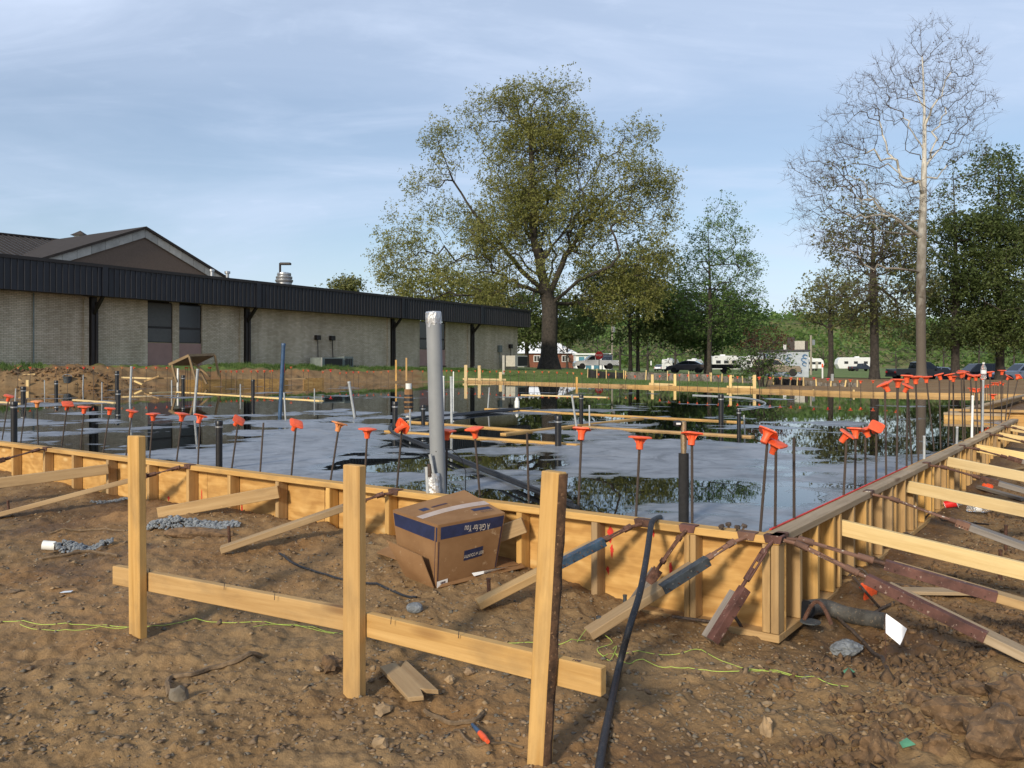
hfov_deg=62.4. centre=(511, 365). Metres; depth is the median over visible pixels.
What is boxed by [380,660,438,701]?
board offcut
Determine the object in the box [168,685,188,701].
rock
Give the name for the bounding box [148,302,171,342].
window
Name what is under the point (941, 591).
scrap board
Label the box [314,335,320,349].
electrical box
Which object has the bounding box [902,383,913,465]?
rebar dowel
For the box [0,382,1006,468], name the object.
water
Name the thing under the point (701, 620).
form tie
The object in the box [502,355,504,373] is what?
wall post
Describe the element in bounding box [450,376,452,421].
conduit
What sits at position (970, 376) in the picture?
rebar dowel
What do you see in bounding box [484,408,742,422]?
screed board
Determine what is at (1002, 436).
form brace
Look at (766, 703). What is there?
rock
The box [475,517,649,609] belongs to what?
form brace
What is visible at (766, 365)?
flowering shrub
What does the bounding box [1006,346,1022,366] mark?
tree
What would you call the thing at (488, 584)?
stake pin
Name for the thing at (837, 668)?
dirt clod
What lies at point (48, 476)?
brace board
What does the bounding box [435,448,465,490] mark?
cable
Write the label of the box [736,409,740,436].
plumbing stub
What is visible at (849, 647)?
concrete crust
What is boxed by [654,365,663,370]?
parked car
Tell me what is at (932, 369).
parked car
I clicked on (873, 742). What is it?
dirt clod
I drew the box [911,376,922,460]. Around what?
rebar dowel
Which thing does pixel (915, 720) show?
gravel
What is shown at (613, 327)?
utility pole
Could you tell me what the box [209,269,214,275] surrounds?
roof flue
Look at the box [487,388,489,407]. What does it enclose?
conduit
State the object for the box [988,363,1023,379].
parked car
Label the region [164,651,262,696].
root
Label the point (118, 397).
plumbing stub
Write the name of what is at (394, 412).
plumbing stub
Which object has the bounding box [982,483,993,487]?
safety cap
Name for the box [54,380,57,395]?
plumbing stub
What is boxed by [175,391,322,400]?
screed board
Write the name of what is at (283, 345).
conduit
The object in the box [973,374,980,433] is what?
rebar dowel
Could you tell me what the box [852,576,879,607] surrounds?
steel rod
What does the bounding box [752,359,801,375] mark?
parked car
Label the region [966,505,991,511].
water bottle
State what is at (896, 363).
tree
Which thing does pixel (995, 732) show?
dirt clod
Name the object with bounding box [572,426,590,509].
rebar dowel
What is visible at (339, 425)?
rebar dowel
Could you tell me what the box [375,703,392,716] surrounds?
rock
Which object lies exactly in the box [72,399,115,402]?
screed board
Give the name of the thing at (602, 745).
hose
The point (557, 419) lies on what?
plumbing stub
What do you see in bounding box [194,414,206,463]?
rebar dowel
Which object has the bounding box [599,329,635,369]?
tree
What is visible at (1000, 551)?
stake pin
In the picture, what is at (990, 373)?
rebar dowel
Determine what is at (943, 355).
tree
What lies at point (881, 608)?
steel rod
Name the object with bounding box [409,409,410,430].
conduit
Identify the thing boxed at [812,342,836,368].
tree
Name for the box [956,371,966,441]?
rebar dowel
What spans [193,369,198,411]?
conduit
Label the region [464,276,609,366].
shade tree
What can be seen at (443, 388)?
conduit
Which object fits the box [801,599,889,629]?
drain pipe
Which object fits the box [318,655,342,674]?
dirt clod
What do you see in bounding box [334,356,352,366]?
air conditioner
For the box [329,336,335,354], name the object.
electrical box
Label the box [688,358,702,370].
travel trailer
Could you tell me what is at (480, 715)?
root
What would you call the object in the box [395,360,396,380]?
wooden stake
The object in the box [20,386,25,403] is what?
plumbing stub
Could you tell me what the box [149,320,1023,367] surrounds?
hill
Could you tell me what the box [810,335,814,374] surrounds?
utility pole
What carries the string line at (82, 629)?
on the ground at (160, 655)
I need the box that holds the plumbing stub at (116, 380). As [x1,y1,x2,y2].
[115,371,118,397]
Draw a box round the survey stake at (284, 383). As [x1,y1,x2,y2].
[283,364,284,402]
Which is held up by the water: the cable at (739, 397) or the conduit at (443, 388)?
the cable at (739, 397)
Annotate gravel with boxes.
[2,365,155,387]
[752,614,1023,767]
[867,463,1023,655]
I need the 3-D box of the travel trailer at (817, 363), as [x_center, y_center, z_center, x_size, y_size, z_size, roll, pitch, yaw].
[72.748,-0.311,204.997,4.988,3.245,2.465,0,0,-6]
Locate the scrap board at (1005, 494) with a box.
[976,486,1023,500]
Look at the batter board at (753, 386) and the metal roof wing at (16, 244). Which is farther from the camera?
the metal roof wing at (16, 244)
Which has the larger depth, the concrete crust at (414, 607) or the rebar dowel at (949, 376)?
the rebar dowel at (949, 376)
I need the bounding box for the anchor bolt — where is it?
[718,524,726,539]
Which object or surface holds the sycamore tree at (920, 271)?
on the ground at (160, 655)
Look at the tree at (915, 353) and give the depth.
240.10 m
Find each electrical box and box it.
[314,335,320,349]
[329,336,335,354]
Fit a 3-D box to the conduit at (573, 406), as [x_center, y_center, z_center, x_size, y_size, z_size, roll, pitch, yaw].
[0.803,0.640,10.825,0.108,0.539,0.031,0,0,0]
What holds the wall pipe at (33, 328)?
attached to the brick building at (89, 314)
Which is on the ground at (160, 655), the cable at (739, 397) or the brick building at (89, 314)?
the brick building at (89, 314)
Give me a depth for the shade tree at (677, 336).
90.99 m
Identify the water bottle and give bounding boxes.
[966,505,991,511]
[981,362,986,379]
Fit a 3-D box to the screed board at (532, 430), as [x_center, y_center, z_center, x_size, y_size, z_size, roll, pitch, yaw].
[0.977,0.844,11.917,0.090,0.030,3.808,0,0,35]
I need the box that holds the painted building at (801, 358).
[756,350,809,376]
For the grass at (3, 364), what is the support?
on the ground at (160, 655)
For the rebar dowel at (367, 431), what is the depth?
5.80 m
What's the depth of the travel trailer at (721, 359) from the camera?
163.80 m
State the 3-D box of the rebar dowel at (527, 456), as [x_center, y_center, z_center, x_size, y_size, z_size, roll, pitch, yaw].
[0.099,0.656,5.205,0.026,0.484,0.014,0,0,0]
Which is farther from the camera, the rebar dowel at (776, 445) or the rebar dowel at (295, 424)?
the rebar dowel at (295, 424)
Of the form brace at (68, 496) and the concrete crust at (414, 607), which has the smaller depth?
the concrete crust at (414, 607)
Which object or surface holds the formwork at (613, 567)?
on the ground at (160, 655)
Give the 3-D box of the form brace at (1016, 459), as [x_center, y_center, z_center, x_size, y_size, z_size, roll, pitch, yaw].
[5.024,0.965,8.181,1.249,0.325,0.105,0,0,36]
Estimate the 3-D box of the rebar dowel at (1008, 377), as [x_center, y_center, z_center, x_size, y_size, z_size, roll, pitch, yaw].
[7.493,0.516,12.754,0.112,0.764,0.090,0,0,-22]
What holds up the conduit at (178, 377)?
on the ground at (160, 655)
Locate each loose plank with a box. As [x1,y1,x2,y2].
[121,377,149,378]
[144,375,159,381]
[155,377,173,378]
[285,378,306,379]
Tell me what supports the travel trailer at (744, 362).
on the ground at (160, 655)
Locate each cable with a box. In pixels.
[278,552,417,597]
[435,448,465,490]
[695,395,765,408]
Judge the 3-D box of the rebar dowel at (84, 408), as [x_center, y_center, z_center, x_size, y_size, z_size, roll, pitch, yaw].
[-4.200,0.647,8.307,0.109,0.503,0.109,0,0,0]
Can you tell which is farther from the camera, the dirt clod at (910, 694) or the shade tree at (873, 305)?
the shade tree at (873, 305)
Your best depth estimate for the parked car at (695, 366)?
103.17 m
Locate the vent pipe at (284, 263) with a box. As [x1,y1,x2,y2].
[279,262,290,271]
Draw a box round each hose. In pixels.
[388,408,579,509]
[402,434,573,503]
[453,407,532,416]
[595,514,662,767]
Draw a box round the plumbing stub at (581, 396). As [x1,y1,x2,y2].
[579,394,583,423]
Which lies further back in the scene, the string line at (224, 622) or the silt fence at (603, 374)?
the silt fence at (603, 374)
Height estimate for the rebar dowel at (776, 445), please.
0.533 m
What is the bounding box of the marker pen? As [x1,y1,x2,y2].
[471,723,489,743]
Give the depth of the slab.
7.30 m
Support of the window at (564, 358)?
in the brick house
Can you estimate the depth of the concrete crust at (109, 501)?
7.18 m
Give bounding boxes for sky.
[0,0,1023,322]
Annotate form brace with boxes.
[0,446,51,462]
[0,463,195,516]
[220,488,402,553]
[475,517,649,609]
[584,530,758,639]
[627,523,698,618]
[702,533,785,644]
[771,532,1023,662]
[773,531,1023,610]
[863,489,1023,550]
[922,462,1023,493]
[959,445,1023,463]
[985,432,1023,442]
[1001,425,1023,430]
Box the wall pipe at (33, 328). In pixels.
[33,293,33,363]
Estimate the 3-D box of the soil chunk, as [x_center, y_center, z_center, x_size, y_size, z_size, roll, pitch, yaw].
[-2.094,1.131,5.668,0.492,0.088,0.143,0,0,6]
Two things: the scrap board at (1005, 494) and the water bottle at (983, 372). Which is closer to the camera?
the scrap board at (1005, 494)
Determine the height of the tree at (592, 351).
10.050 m
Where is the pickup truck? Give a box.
[572,355,618,368]
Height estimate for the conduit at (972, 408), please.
0.570 m
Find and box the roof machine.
[783,337,807,349]
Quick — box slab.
[0,384,1006,531]
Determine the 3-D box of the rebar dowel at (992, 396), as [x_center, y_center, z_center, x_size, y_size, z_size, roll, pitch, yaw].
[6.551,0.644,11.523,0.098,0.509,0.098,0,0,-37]
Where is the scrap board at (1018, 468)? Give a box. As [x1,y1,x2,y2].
[983,467,1023,475]
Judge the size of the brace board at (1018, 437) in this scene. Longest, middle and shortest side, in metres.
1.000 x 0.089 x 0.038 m
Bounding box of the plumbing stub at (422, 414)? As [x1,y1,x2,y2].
[421,405,424,424]
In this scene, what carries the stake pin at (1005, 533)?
on the ground at (160, 655)
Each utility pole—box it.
[611,326,614,369]
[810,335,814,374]
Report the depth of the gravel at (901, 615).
4.59 m
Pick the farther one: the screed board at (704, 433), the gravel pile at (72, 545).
the screed board at (704, 433)
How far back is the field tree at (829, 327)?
77.74 m
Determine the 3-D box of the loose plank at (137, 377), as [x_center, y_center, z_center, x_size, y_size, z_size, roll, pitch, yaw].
[-14.610,0.490,33.000,1.215,0.061,0.120,2,0,0]
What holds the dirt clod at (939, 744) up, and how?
on the ground at (160, 655)
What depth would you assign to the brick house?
150.00 m
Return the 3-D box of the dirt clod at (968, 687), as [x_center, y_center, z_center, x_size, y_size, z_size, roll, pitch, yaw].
[1.714,1.215,3.148,0.120,0.081,0.114,0,0,-19]
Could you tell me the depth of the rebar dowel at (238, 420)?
6.80 m
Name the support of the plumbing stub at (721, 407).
on the slab
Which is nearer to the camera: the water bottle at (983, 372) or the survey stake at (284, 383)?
the water bottle at (983, 372)
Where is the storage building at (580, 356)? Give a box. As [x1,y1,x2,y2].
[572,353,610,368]
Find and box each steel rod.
[836,616,889,669]
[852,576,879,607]
[875,601,894,611]
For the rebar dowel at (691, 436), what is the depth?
4.49 m
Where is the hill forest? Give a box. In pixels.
[538,308,1023,367]
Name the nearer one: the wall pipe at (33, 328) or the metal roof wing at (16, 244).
the wall pipe at (33, 328)
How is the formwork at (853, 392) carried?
on the ground at (160, 655)
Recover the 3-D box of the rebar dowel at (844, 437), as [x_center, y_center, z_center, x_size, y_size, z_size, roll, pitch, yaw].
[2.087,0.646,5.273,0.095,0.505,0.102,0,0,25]
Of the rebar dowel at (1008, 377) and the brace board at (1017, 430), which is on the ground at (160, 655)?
the brace board at (1017, 430)
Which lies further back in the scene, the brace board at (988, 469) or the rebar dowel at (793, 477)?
the brace board at (988, 469)
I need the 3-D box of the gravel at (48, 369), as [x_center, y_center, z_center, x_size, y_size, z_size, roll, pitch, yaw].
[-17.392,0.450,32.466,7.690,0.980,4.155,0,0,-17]
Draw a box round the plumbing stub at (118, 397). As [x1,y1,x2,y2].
[115,390,120,404]
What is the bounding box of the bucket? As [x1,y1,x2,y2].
[62,374,71,382]
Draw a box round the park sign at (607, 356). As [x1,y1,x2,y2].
[602,353,612,369]
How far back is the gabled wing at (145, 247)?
46.37 m
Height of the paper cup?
0.107 m
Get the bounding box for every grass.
[0,360,490,371]
[468,368,752,387]
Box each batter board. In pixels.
[113,435,605,765]
[463,365,505,381]
[649,374,675,385]
[727,375,755,388]
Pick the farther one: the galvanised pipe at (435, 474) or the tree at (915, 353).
the tree at (915, 353)
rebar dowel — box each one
[1,394,14,439]
[20,399,26,442]
[30,400,43,444]
[61,401,73,447]
[77,406,90,449]
[102,407,115,452]
[125,409,138,455]
[146,413,160,457]
[175,412,189,461]
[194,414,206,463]
[231,414,244,467]
[259,423,263,471]
[290,418,302,474]
[330,421,347,479]
[358,427,376,465]
[395,418,409,487]
[444,429,455,493]
[465,426,483,495]
[526,433,529,503]
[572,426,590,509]
[628,436,651,516]
[681,431,702,523]
[759,426,777,531]
[768,438,787,526]
[792,437,795,518]
[839,428,854,494]
[847,427,864,489]
[861,426,870,482]
[868,420,884,479]
[876,380,892,475]
[890,379,905,471]
[900,375,913,463]
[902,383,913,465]
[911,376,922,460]
[920,376,934,448]
[934,373,943,447]
[944,373,954,445]
[951,376,958,443]
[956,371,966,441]
[958,370,969,439]
[966,373,975,435]
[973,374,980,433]
[977,374,981,417]
[987,371,994,427]
[988,394,997,426]
[997,370,1006,422]
[1005,374,1012,420]
[1008,374,1022,419]
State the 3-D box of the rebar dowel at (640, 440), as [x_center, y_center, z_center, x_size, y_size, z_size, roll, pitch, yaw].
[0.719,0.646,4.747,0.107,0.505,0.107,0,0,-26]
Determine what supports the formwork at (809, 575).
on the ground at (160, 655)
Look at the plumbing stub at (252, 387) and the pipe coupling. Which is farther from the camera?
the plumbing stub at (252, 387)
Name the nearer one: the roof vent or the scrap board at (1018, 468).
the scrap board at (1018, 468)
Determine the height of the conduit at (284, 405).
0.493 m
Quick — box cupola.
[71,231,86,236]
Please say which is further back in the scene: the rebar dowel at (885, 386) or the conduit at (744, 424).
the conduit at (744, 424)
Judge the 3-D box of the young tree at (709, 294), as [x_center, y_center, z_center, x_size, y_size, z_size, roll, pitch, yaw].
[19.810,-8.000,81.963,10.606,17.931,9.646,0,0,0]
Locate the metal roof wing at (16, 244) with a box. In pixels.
[0,232,56,255]
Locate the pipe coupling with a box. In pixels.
[41,540,56,550]
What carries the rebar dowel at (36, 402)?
on the slab
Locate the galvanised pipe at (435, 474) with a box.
[425,311,445,493]
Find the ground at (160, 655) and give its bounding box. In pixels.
[0,363,1023,767]
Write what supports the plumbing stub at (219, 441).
on the slab
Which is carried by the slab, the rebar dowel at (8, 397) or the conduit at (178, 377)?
the rebar dowel at (8, 397)
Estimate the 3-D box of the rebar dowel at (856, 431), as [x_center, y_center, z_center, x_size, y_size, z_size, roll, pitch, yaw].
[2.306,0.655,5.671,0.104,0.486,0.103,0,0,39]
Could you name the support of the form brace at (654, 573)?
attached to the formwork at (613, 567)
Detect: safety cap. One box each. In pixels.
[859,583,876,599]
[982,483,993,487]
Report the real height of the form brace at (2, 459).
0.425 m
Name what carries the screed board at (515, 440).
on the slab
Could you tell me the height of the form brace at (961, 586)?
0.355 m
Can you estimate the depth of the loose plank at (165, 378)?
32.95 m
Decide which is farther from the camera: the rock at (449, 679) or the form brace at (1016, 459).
the form brace at (1016, 459)
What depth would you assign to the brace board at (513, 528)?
4.83 m
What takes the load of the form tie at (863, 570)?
on the ground at (160, 655)
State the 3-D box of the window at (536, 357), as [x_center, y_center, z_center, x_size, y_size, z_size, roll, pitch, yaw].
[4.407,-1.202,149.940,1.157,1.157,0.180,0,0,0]
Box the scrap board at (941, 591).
[903,587,969,595]
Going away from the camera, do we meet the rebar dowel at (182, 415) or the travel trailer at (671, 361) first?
the rebar dowel at (182, 415)
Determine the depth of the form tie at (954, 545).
5.98 m
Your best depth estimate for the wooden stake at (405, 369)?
44.98 m
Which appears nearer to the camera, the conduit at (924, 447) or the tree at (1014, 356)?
the conduit at (924, 447)
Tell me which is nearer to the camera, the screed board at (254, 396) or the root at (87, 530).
the root at (87, 530)
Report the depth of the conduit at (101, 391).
20.40 m
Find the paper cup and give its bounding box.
[943,501,958,507]
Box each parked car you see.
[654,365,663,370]
[666,361,703,372]
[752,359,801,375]
[848,363,869,370]
[885,362,949,378]
[935,367,950,378]
[947,363,1005,379]
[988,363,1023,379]
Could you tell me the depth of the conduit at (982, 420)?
10.50 m
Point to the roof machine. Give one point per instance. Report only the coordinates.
(798, 345)
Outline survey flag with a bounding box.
[885,614,906,660]
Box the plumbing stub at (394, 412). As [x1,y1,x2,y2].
[392,401,397,429]
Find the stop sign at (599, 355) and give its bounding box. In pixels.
[595,352,602,369]
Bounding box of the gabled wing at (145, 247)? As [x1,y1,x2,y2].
[22,226,225,304]
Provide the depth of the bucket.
31.09 m
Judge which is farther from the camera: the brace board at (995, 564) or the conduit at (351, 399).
the conduit at (351, 399)
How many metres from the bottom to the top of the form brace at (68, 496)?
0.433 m
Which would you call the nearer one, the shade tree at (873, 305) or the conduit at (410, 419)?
the conduit at (410, 419)
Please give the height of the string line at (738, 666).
0.047 m
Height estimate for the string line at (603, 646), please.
0.056 m
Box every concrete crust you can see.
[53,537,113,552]
[89,497,127,503]
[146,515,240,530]
[406,602,422,613]
[830,639,862,656]
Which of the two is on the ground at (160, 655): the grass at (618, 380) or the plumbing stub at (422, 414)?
the grass at (618, 380)
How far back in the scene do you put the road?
72.12 m
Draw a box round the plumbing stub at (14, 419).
[10,401,17,441]
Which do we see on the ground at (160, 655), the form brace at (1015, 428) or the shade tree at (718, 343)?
the shade tree at (718, 343)
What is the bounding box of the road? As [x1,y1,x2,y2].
[602,369,966,379]
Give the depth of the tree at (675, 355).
169.93 m
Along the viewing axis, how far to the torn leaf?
2.76 m
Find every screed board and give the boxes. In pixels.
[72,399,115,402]
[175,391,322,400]
[384,430,579,445]
[407,421,528,430]
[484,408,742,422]
[500,417,643,434]
[521,394,607,397]
[582,426,754,436]
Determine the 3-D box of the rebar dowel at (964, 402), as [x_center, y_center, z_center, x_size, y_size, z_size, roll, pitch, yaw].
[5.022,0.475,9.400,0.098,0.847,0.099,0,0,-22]
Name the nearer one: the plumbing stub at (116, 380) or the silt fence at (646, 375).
the plumbing stub at (116, 380)
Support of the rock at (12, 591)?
on the ground at (160, 655)
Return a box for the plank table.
[168,353,219,383]
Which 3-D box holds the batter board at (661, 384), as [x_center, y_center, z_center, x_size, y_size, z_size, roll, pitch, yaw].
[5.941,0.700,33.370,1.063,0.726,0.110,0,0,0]
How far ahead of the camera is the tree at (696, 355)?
210.06 m
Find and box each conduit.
[101,382,102,400]
[129,366,132,401]
[177,368,178,386]
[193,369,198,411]
[278,343,285,416]
[283,392,285,419]
[347,381,355,417]
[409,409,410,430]
[443,376,444,397]
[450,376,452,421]
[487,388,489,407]
[571,394,577,430]
[743,415,745,434]
[923,436,925,458]
[956,427,958,443]
[971,395,973,436]
[981,380,984,431]
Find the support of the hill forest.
on the hill
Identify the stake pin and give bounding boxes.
[227,526,230,542]
[486,578,490,591]
[623,594,626,601]
[998,549,1002,580]
[1004,525,1007,550]
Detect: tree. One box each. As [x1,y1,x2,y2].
[314,269,367,291]
[360,61,687,369]
[387,253,516,349]
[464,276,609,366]
[557,340,584,367]
[558,243,695,370]
[578,328,616,352]
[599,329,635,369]
[620,224,705,371]
[627,334,664,370]
[654,284,777,373]
[655,339,695,364]
[661,189,773,373]
[684,347,719,360]
[778,13,1009,381]
[782,268,879,377]
[800,153,949,378]
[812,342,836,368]
[834,345,854,358]
[880,347,909,368]
[886,151,1023,379]
[899,333,937,362]
[926,346,968,366]
[951,139,1023,379]
[960,339,994,363]
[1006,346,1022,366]
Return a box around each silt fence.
[587,368,625,378]
[623,370,711,381]
[710,373,752,383]
[772,375,804,385]
[802,377,857,386]
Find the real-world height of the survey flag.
0.292 m
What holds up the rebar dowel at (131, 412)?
on the slab
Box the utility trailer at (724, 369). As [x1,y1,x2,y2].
[698,364,740,373]
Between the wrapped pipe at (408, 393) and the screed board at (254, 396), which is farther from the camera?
the screed board at (254, 396)
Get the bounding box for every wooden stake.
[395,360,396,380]
[405,358,406,380]
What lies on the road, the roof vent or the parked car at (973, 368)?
the parked car at (973, 368)
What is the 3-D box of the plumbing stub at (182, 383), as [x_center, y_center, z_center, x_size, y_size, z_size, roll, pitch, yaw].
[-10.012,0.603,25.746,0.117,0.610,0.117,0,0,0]
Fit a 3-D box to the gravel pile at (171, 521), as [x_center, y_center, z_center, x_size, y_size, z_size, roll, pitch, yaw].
[-2.205,1.099,5.864,0.667,0.128,0.202,0,0,0]
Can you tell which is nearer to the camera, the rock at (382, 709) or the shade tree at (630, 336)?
the rock at (382, 709)
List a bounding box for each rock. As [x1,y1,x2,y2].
[9,589,21,593]
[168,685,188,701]
[314,666,321,671]
[371,737,388,748]
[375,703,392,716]
[444,675,454,683]
[464,667,474,675]
[725,664,732,669]
[759,716,772,737]
[761,701,771,706]
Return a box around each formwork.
[0,441,785,643]
[186,378,323,386]
[467,380,1023,398]
[766,419,1017,637]
[944,394,1023,426]
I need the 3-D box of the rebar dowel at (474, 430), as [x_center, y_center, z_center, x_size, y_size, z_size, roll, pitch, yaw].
[-0.246,0.648,5.516,0.102,0.501,0.101,0,0,39]
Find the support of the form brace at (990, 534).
attached to the formwork at (809, 575)
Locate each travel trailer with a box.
[662,358,678,371]
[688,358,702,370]
[712,354,737,371]
[738,356,756,371]
[809,357,823,370]
[834,356,869,370]
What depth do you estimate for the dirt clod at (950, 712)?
2.87 m
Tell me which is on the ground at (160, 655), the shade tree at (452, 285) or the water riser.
the shade tree at (452, 285)
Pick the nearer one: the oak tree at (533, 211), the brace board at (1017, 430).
the brace board at (1017, 430)
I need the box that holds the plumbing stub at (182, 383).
[181,375,184,392]
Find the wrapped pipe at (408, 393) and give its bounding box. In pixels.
[404,383,413,401]
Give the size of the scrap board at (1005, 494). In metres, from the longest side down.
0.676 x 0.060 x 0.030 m
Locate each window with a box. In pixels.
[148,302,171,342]
[179,304,200,343]
[420,321,444,349]
[534,355,539,361]
[562,355,567,361]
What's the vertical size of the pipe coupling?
0.068 m
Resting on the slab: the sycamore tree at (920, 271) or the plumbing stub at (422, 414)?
the plumbing stub at (422, 414)
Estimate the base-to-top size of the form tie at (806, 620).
0.118 m
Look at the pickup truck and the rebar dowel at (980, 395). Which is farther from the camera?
the pickup truck
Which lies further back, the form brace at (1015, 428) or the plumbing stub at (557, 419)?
the form brace at (1015, 428)
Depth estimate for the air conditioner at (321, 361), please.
48.31 m
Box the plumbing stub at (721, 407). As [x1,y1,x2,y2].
[718,394,723,422]
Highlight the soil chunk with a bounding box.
[163,527,233,538]
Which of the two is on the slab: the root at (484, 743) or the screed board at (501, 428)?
the screed board at (501, 428)
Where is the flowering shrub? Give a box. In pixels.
[725,322,797,386]
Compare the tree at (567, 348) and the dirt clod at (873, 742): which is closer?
the dirt clod at (873, 742)
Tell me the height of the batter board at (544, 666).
1.386 m
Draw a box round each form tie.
[672,615,742,626]
[800,600,832,624]
[848,567,920,586]
[903,532,968,548]
[925,511,989,524]
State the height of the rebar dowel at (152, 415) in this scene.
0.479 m
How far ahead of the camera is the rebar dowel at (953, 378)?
9.15 m
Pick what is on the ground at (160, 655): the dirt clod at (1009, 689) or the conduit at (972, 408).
the dirt clod at (1009, 689)
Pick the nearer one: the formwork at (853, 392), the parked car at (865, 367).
the formwork at (853, 392)
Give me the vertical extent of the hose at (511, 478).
0.020 m
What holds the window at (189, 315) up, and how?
in the brick building at (89, 314)
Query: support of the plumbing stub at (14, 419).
on the slab
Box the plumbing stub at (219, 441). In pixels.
[215,420,222,466]
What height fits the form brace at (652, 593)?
0.442 m
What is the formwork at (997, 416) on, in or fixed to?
on the ground at (160, 655)
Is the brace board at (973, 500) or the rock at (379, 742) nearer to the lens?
the rock at (379, 742)
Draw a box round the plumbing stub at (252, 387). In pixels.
[251,379,254,396]
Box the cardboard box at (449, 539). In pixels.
[376,490,524,587]
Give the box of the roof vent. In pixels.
[275,272,292,283]
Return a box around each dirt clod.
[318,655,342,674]
[828,662,841,671]
[859,728,898,766]
[905,689,930,705]
[920,696,985,734]
[921,732,954,756]
[951,679,988,696]
[963,702,1023,763]
[985,672,1023,715]
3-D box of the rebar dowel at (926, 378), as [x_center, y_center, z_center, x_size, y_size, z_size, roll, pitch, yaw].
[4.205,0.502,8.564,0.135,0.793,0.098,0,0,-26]
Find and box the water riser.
[673,420,688,522]
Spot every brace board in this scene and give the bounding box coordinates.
[0,464,108,487]
[156,486,280,516]
[501,517,526,541]
[842,519,1023,580]
[906,481,1023,516]
[947,457,1023,481]
[977,444,1023,458]
[998,432,1023,443]
[1010,425,1023,432]
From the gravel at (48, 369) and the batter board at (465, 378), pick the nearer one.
the gravel at (48, 369)
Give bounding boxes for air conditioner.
[310,357,343,366]
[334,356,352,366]
[506,356,526,366]
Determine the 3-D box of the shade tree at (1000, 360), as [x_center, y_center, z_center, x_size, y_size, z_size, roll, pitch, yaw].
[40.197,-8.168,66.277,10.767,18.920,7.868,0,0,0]
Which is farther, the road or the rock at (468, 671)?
the road
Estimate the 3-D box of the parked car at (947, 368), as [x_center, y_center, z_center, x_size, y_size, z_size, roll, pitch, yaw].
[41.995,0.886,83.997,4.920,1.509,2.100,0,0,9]
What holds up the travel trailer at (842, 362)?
on the ground at (160, 655)
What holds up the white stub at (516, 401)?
on the slab
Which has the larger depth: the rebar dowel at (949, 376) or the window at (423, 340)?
the window at (423, 340)
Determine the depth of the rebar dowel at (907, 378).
7.07 m
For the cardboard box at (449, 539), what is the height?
0.465 m
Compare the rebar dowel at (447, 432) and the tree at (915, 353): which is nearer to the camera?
the rebar dowel at (447, 432)
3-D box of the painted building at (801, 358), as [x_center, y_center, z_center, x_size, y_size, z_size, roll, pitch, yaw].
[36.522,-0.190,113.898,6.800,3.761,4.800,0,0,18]
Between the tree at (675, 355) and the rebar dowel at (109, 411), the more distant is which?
the tree at (675, 355)
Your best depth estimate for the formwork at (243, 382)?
35.07 m
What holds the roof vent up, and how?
on the brick building at (89, 314)
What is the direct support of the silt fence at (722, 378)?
on the ground at (160, 655)
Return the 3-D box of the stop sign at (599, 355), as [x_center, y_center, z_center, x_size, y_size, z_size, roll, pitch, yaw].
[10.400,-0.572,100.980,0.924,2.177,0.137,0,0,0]
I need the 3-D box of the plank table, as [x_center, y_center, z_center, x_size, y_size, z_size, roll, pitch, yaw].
[-12.411,0.130,33.160,1.109,1.236,1.881,0,0,14]
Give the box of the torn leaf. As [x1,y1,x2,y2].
[899,738,915,747]
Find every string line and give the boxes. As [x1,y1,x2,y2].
[2,618,584,644]
[20,624,126,630]
[253,624,340,633]
[577,630,616,660]
[610,649,847,686]
[615,653,831,680]
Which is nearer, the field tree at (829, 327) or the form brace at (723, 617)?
the form brace at (723, 617)
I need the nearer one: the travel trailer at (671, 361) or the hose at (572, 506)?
the hose at (572, 506)
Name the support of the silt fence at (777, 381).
on the ground at (160, 655)
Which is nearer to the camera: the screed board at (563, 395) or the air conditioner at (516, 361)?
the screed board at (563, 395)
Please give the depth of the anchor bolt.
4.15 m
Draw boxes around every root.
[42,550,118,559]
[50,528,125,533]
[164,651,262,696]
[422,708,484,725]
[453,729,522,748]
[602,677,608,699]
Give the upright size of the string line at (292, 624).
0.018 m
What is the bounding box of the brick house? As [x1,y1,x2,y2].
[518,342,576,367]
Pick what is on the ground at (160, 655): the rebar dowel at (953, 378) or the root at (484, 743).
the root at (484, 743)
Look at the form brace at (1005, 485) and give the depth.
6.71 m
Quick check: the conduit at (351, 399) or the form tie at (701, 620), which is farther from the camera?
the conduit at (351, 399)
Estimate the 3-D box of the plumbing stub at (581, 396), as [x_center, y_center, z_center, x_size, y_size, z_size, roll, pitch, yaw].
[0.975,0.659,11.907,0.066,0.499,0.066,0,0,0]
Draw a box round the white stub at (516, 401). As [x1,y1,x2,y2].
[515,397,518,406]
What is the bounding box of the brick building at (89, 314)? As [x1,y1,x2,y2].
[0,253,531,369]
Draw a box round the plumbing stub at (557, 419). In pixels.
[554,415,561,445]
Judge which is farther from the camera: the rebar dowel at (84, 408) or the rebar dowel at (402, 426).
the rebar dowel at (84, 408)
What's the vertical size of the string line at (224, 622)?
0.041 m

